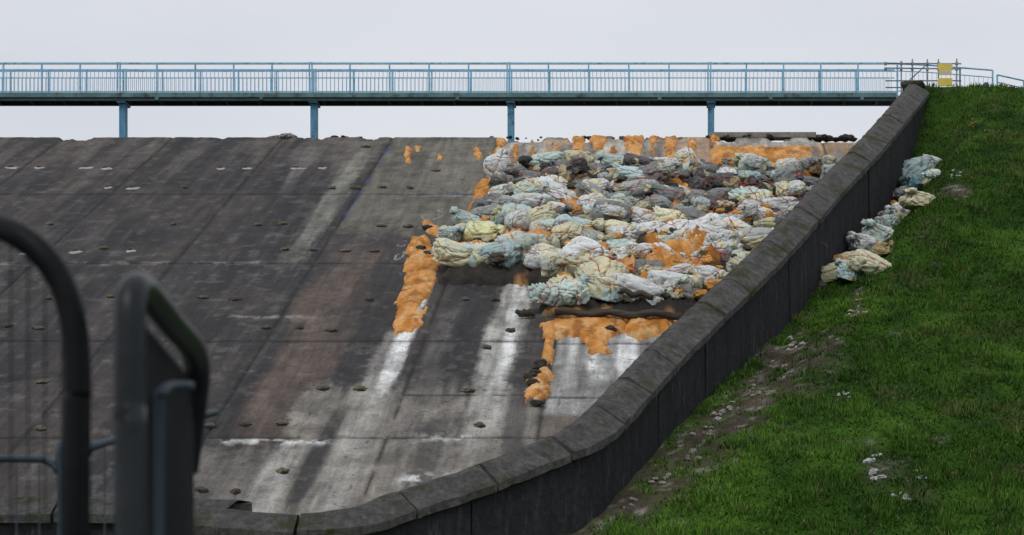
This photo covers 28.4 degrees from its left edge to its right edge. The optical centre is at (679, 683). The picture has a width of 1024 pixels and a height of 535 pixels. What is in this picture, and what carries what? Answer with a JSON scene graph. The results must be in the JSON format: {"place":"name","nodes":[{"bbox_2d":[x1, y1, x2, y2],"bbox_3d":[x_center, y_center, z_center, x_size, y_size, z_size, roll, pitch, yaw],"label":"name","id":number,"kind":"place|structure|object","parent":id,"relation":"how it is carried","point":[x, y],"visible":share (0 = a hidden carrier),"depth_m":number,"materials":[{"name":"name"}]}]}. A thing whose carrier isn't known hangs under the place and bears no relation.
{"place":"outdoors","nodes":[
{"label":"outdoors","id":0,"kind":"place"},
{"bbox_2d":[0,0,1023,142],"label":"sky","id":1,"kind":"structure","parent":0,"point":[983,34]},
{"bbox_2d":[559,80,1023,534],"bbox_3d":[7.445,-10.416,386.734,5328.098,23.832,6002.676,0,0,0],"label":"ground","id":2,"kind":"structure","parent":0,"point":[621,498],"depth_m":47.09,"materials":[{"name":"green plant"}]},
{"bbox_2d":[0,213,91,534],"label":"site fence","id":3,"kind":"object","parent":2,"relation":"on","point":[40,252],"visible":1,"depth_m":2.89,"materials":[{"name":"black metal"}]},
{"bbox_2d":[0,409,218,534],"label":"crowd barrier","id":4,"kind":"object","parent":2,"relation":"on","point":[55,465],"visible":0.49,"depth_m":5.79,"materials":[{"name":"grey metal"}]},
{"bbox_2d":[114,272,209,534],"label":"site fence","id":5,"kind":"object","parent":2,"relation":"on","point":[160,403],"visible":1,"depth_m":2.99,"materials":[{"name":"black metal"}]},
{"bbox_2d":[0,137,858,515],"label":"spillway slope","id":6,"kind":"structure","parent":2,"relation":"on","point":[410,415],"depth_m":54.23,"materials":[{"name":"concrete"}]},
{"bbox_2d":[2,145,515,494],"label":"drain blocks","id":7,"kind":"structure","parent":6,"relation":"on","point":[281,470],"depth_m":55.25,"materials":[{"name":"concrete"}]},
{"bbox_2d":[416,224,617,405],"bbox_3d":[-4.373,-10.387,55.214,3.562,7.747,16.027,0,0,-19],"label":"rubble","id":8,"kind":"object","parent":6,"relation":"on","point":[534,371],"visible":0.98,"depth_m":49.64,"materials":[{"name":"stone"}]},
{"bbox_2d":[269,133,857,142],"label":"crest debris","id":9,"kind":"object","parent":6,"relation":"on","point":[842,138],"visible":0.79,"depth_m":75.07,"materials":[{"name":"stone"}]},
{"bbox_2d":[515,288,682,319],"bbox_3d":[-2.133,-10.202,53.788,4.494,1.102,0.859,0,0,4],"label":"timber log","id":10,"kind":"object","parent":6,"relation":"on","point":[613,312],"visible":0.98,"depth_m":53.39,"materials":[{"name":"brown wood"}]},
{"bbox_2d":[392,134,820,406],"bbox_3d":[-2.303,-13.388,61.088,15.993,14.267,28.534,0,0,0],"label":"expanding foam","id":11,"kind":"object","parent":6,"relation":"on","point":[421,268],"visible":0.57,"depth_m":56.86,"materials":[{"name":"orange plastic"}]},
{"bbox_2d":[430,147,836,306],"bbox_3d":[-0.133,-14.314,61.760,14.194,8.503,16.470,0,0,0],"label":"repair bag pile","id":12,"kind":"object","parent":6,"relation":"on","point":[581,284],"visible":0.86,"depth_m":61.05,"materials":[{"name":"fabric"}]},
{"bbox_2d":[460,156,835,289],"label":"loose straps","id":13,"kind":"object","parent":12,"relation":"on","point":[554,209],"visible":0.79,"depth_m":61.96,"materials":[{"name":"grey fabric"}]},
{"bbox_2d":[459,155,837,301],"bbox_3d":[-0.303,-14.170,61.645,12.942,7.902,15.143,0,0,0],"label":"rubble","id":14,"kind":"object","parent":6,"relation":"on","point":[499,258],"visible":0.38,"depth_m":62.22,"materials":[{"name":"stone"}]},
{"bbox_2d":[709,132,815,140],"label":"concrete sill","id":15,"kind":"structure","parent":6,"relation":"on","point":[780,136],"depth_m":74.95,"materials":[{"name":"grey concrete"}]},
{"bbox_2d":[0,80,926,534],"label":"spillway wall","id":16,"kind":"structure","parent":2,"relation":"on","point":[572,496],"depth_m":45.44,"materials":[{"name":"concrete"}]},
{"bbox_2d":[0,84,929,534],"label":"coping","id":17,"kind":"object","parent":16,"relation":"on","point":[626,398],"visible":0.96,"depth_m":41.50,"materials":[{"name":"concrete"}]},
{"bbox_2d":[622,118,1001,508],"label":"stones","id":18,"kind":"object","parent":2,"relation":"on","point":[872,471],"visible":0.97,"depth_m":45.37,"materials":[{"name":"stone"}]},
{"bbox_2d":[818,200,896,287],"bbox_3d":[6.084,-14.662,64.139,1.184,6.771,13.773,0,0,17],"label":"rubble","id":19,"kind":"object","parent":2,"relation":"on","point":[822,283],"visible":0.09,"depth_m":57.62,"materials":[{"name":"stone"}]},
{"bbox_2d":[821,154,941,282],"bbox_3d":[6.865,-14.972,63.719,2.663,7.082,14.522,0,0,17],"label":"repair bag pile","id":20,"kind":"object","parent":2,"relation":"on","point":[908,194],"visible":0.9,"depth_m":61.64,"materials":[{"name":"fabric"}]},
{"bbox_2d":[902,83,923,91],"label":"end pillar","id":21,"kind":"structure","parent":2,"relation":"on","point":[904,86],"depth_m":74.92,"materials":[{"name":"concrete"}]},
{"bbox_2d":[884,59,960,92],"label":"scaffold frame","id":22,"kind":"object","parent":2,"relation":"on","point":[927,68],"visible":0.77,"depth_m":76.88,"materials":[{"name":"grey metal"}]},
{"bbox_2d":[938,64,951,85],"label":"warning sign","id":23,"kind":"object","parent":22,"relation":"attached to","point":[944,81],"visible":1,"depth_m":76.78,"materials":[{"name":"yellow plastic"}]},
{"bbox_2d":[896,64,1023,98],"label":"metal fence","id":24,"kind":"object","parent":2,"relation":"on","point":[984,83],"visible":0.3,"depth_m":77.98,"materials":[{"name":"grey metal"}]},
{"label":"reservoir water","id":25,"kind":"structure","parent":0,"visible":0},
{"bbox_2d":[0,62,896,141],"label":"footbridge","id":26,"kind":"object","parent":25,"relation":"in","point":[313,98],"visible":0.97,"depth_m":78.05,"materials":[{"name":"teal paint"}]}
]}

